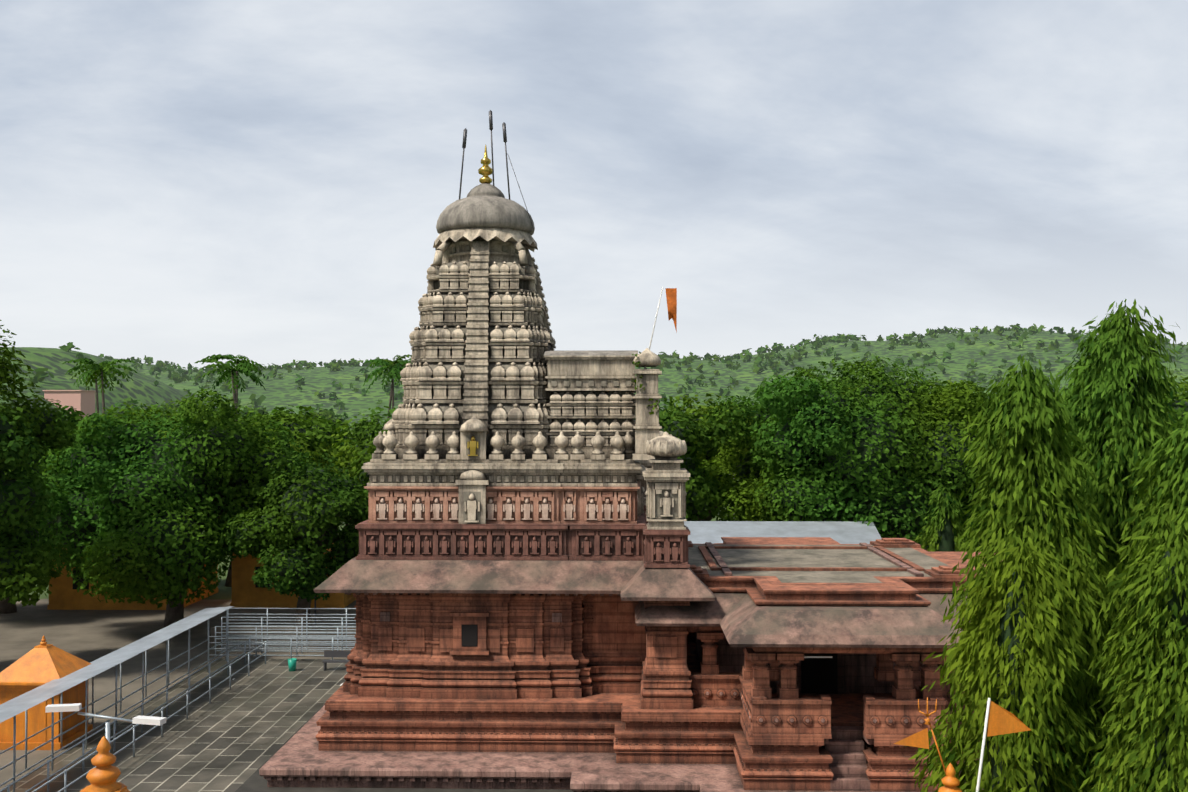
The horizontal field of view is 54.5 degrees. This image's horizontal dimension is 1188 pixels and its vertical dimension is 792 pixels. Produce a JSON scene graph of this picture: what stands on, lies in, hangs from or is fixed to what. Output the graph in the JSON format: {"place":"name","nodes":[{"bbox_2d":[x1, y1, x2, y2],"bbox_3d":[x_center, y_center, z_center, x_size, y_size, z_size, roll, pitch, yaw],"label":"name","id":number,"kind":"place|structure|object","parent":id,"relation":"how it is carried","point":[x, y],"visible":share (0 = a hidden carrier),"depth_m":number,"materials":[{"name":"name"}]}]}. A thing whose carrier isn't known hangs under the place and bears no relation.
{"place":"outdoors","nodes":[
{"label":"outdoors","id":0,"kind":"place"},
{"bbox_2d":[0,347,231,419],"bbox_3d":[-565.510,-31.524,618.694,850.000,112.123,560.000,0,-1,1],"label":"hill","id":1,"kind":"structure","parent":0,"point":[142,388],"depth_m":575.00,"materials":[{"name":"green plant"}]},
{"bbox_2d":[43,390,95,418],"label":"pink house","id":2,"kind":"structure","parent":1,"relation":"on","point":[83,401],"depth_m":502.20,"materials":[{"name":"pink paint"}]},
{"bbox_2d":[73,566,271,588],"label":"ochre windows","id":3,"kind":"structure","parent":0,"point":[75,586],"depth_m":70.94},
{"bbox_2d":[2,658,347,791],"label":"courtyard paving","id":4,"kind":"structure","parent":0,"point":[240,732],"depth_m":43.81,"materials":[{"name":"grey stone"}]},
{"bbox_2d":[77,712,131,751],"bbox_3d":[-8.066,8.820,19.159,1.056,7.121,0.100,0,-1,1],"label":"lamp pole","id":5,"kind":"object","parent":4,"relation":"on","point":[107,730],"visible":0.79,"depth_m":19.19,"materials":[{"name":"silver metal"}]},
{"bbox_2d":[45,703,165,724],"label":"street light heads","id":6,"kind":"object","parent":5,"relation":"attached to","point":[149,720],"visible":1,"depth_m":19.10,"materials":[{"name":"white plastic"}]},
{"bbox_2d":[80,736,129,791],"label":"finial","id":7,"kind":"object","parent":4,"relation":"on","point":[103,775],"visible":1,"depth_m":18.05,"materials":[{"name":"paint"}]},
{"bbox_2d":[0,608,355,791],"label":"steel railings","id":8,"kind":"object","parent":4,"relation":"on","point":[297,637],"visible":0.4,"depth_m":50.81,"materials":[{"name":"metal"}]},
{"bbox_2d":[0,606,233,722],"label":"canopy sheet","id":9,"kind":"object","parent":8,"relation":"on","point":[26,701],"visible":1,"depth_m":43.57,"materials":[{"name":"metal"}]},
{"bbox_2d":[288,658,296,671],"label":"dustbins","id":10,"kind":"object","parent":4,"relation":"on","point":[292,664],"visible":1,"depth_m":53.99,"materials":[{"name":"teal plastic"}]},
{"bbox_2d":[322,651,349,670],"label":"benches","id":11,"kind":"object","parent":4,"relation":"on","point":[336,654],"visible":0.29,"depth_m":54.44,"materials":[{"name":"grey metal"}]},
{"bbox_2d":[235,704,572,791],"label":"dirt skirt","id":12,"kind":"object","parent":4,"relation":"on","point":[255,781],"visible":0.04,"depth_m":37.06,"materials":[{"name":"brown soil"}]},
{"bbox_2d":[259,110,994,791],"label":"temple","id":13,"kind":"structure","parent":4,"relation":"on","point":[539,586],"depth_m":39.86,"materials":[{"name":"red stone"}]},
{"bbox_2d":[632,351,660,414],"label":"turret weeds","id":14,"kind":"object","parent":13,"relation":"attached to","point":[640,386],"visible":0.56,"depth_m":40.44,"materials":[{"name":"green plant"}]},
{"bbox_2d":[938,763,961,791],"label":"finial","id":15,"kind":"object","parent":4,"relation":"on","point":[950,781],"visible":1,"depth_m":15.22,"materials":[{"name":"paint"}]},
{"bbox_2d":[894,697,946,775],"bbox_3d":[4.348,4.586,15.289,0.760,1.183,0.090,0,-1,1],"label":"trident with flag","id":16,"kind":"object","parent":15,"relation":"attached to","point":[919,739],"visible":0.92,"depth_m":15.29,"materials":[{"name":"orange paint"}]},
{"bbox_2d":[976,698,990,791],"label":"white stick","id":17,"kind":"object","parent":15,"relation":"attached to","point":[982,748],"visible":1,"depth_m":14.96,"materials":[{"name":"white paint"}]},
{"bbox_2d":[987,700,1030,736],"bbox_3d":[5.391,4.180,14.976,0.581,0.480,0.017,0,-1,-2],"label":"stick flag","id":18,"kind":"object","parent":17,"relation":"attached to","point":[1001,720],"visible":1,"depth_m":14.98,"materials":[{"name":"orange fabric"}]},
{"bbox_2d":[908,299,1187,791],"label":"ashoka tree leaves","id":19,"kind":"object","parent":4,"relation":"on","point":[1101,675],"visible":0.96,"depth_m":16.98,"materials":[{"name":"green plant"}]},
{"bbox_2d":[0,599,355,789],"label":"dirt ground","id":20,"kind":"structure","parent":0,"point":[89,636],"depth_m":61.06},
{"bbox_2d":[0,635,92,749],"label":"orange shrine","id":21,"kind":"object","parent":20,"relation":"on","point":[43,662],"visible":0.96,"depth_m":41.58,"materials":[{"name":"paint"}]},
{"bbox_2d":[47,548,355,609],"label":"boundary wall","id":22,"kind":"structure","parent":20,"relation":"on","point":[65,595],"depth_m":71.60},
{"bbox_2d":[211,626,355,646],"bbox_3d":[8.181,12.462,59.200,56.000,1.000,0.300,0,-1,1],"label":"metal railing","id":23,"kind":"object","parent":20,"relation":"on","point":[218,629],"depth_m":59.65,"materials":[{"name":"grey metal"}]},
{"bbox_2d":[314,551,330,625],"bbox_3d":[-14.869,10.636,61.584,1.600,4.720,0.160,0,-1,1],"label":"post","id":24,"kind":"object","parent":20,"relation":"on","point":[315,605],"visible":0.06,"depth_m":61.53,"materials":[{"name":"grey metal"}]},
{"bbox_2d":[16,433,975,599],"bbox_3d":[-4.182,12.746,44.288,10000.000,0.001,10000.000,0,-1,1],"label":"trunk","id":25,"kind":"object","parent":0,"point":[224,593],"depth_m":78.59,"materials":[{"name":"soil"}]},
{"bbox_2d":[0,362,965,627],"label":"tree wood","id":26,"kind":"object","parent":25,"relation":"on","point":[174,614],"depth_m":69.55,"materials":[{"name":"brown plant"}]},
{"bbox_2d":[0,390,667,435],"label":"tree leaves","id":27,"kind":"object","parent":26,"relation":"attached to","point":[328,414],"visible":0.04,"depth_m":346.81,"materials":[{"name":"green plant"}]},
{"bbox_2d":[62,354,824,392],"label":"palm fronds","id":28,"kind":"object","parent":26,"relation":"on","point":[245,367],"visible":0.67,"depth_m":118.41,"materials":[{"name":"green plant"}]},
{"bbox_2d":[0,355,1187,608],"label":"tree leaves","id":29,"kind":"object","parent":26,"relation":"attached to","point":[782,403],"visible":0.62,"depth_m":65.99,"materials":[{"name":"green plant"}]},
{"bbox_2d":[0,339,1187,791],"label":"trees","id":30,"kind":"object","parent":26,"relation":"on","point":[946,541],"visible":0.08,"depth_m":62.01,"materials":[{"name":"green plant"}]},
{"bbox_2d":[85,376,1187,530],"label":"tree leaves","id":31,"kind":"object","parent":26,"relation":"attached to","point":[313,446],"visible":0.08,"depth_m":82.72,"materials":[{"name":"green plant"}]},
{"bbox_2d":[0,320,1183,606],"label":"tree leaves","id":32,"kind":"object","parent":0,"point":[26,448],"visible":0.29,"depth_m":59.39,"materials":[{"name":"green plant"}]},
{"bbox_2d":[0,0,1187,369],"label":"sky","id":33,"kind":"structure","parent":0,"point":[183,182],"materials":[{"name":"grey"}]},
{"bbox_2d":[118,330,1187,430],"bbox_3d":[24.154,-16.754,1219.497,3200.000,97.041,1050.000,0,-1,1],"label":"hill","id":34,"kind":"structure","parent":0,"point":[282,392],"depth_m":932.87,"materials":[{"name":"green plant"}]},
{"bbox_2d":[0,323,1187,409],"bbox_3d":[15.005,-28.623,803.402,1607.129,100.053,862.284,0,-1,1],"label":"hill trees","id":35,"kind":"object","parent":34,"relation":"on","point":[41,375],"visible":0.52,"depth_m":992.98,"materials":[{"name":"green plant"}]},
{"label":"shed walls","id":36,"kind":"object","parent":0,"visible":0},
{"bbox_2d":[684,521,880,543],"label":"shed roof","id":37,"kind":"structure","parent":36,"relation":"on","point":[840,532],"depth_m":65.65,"materials":[{"name":"metal"}]}
]}

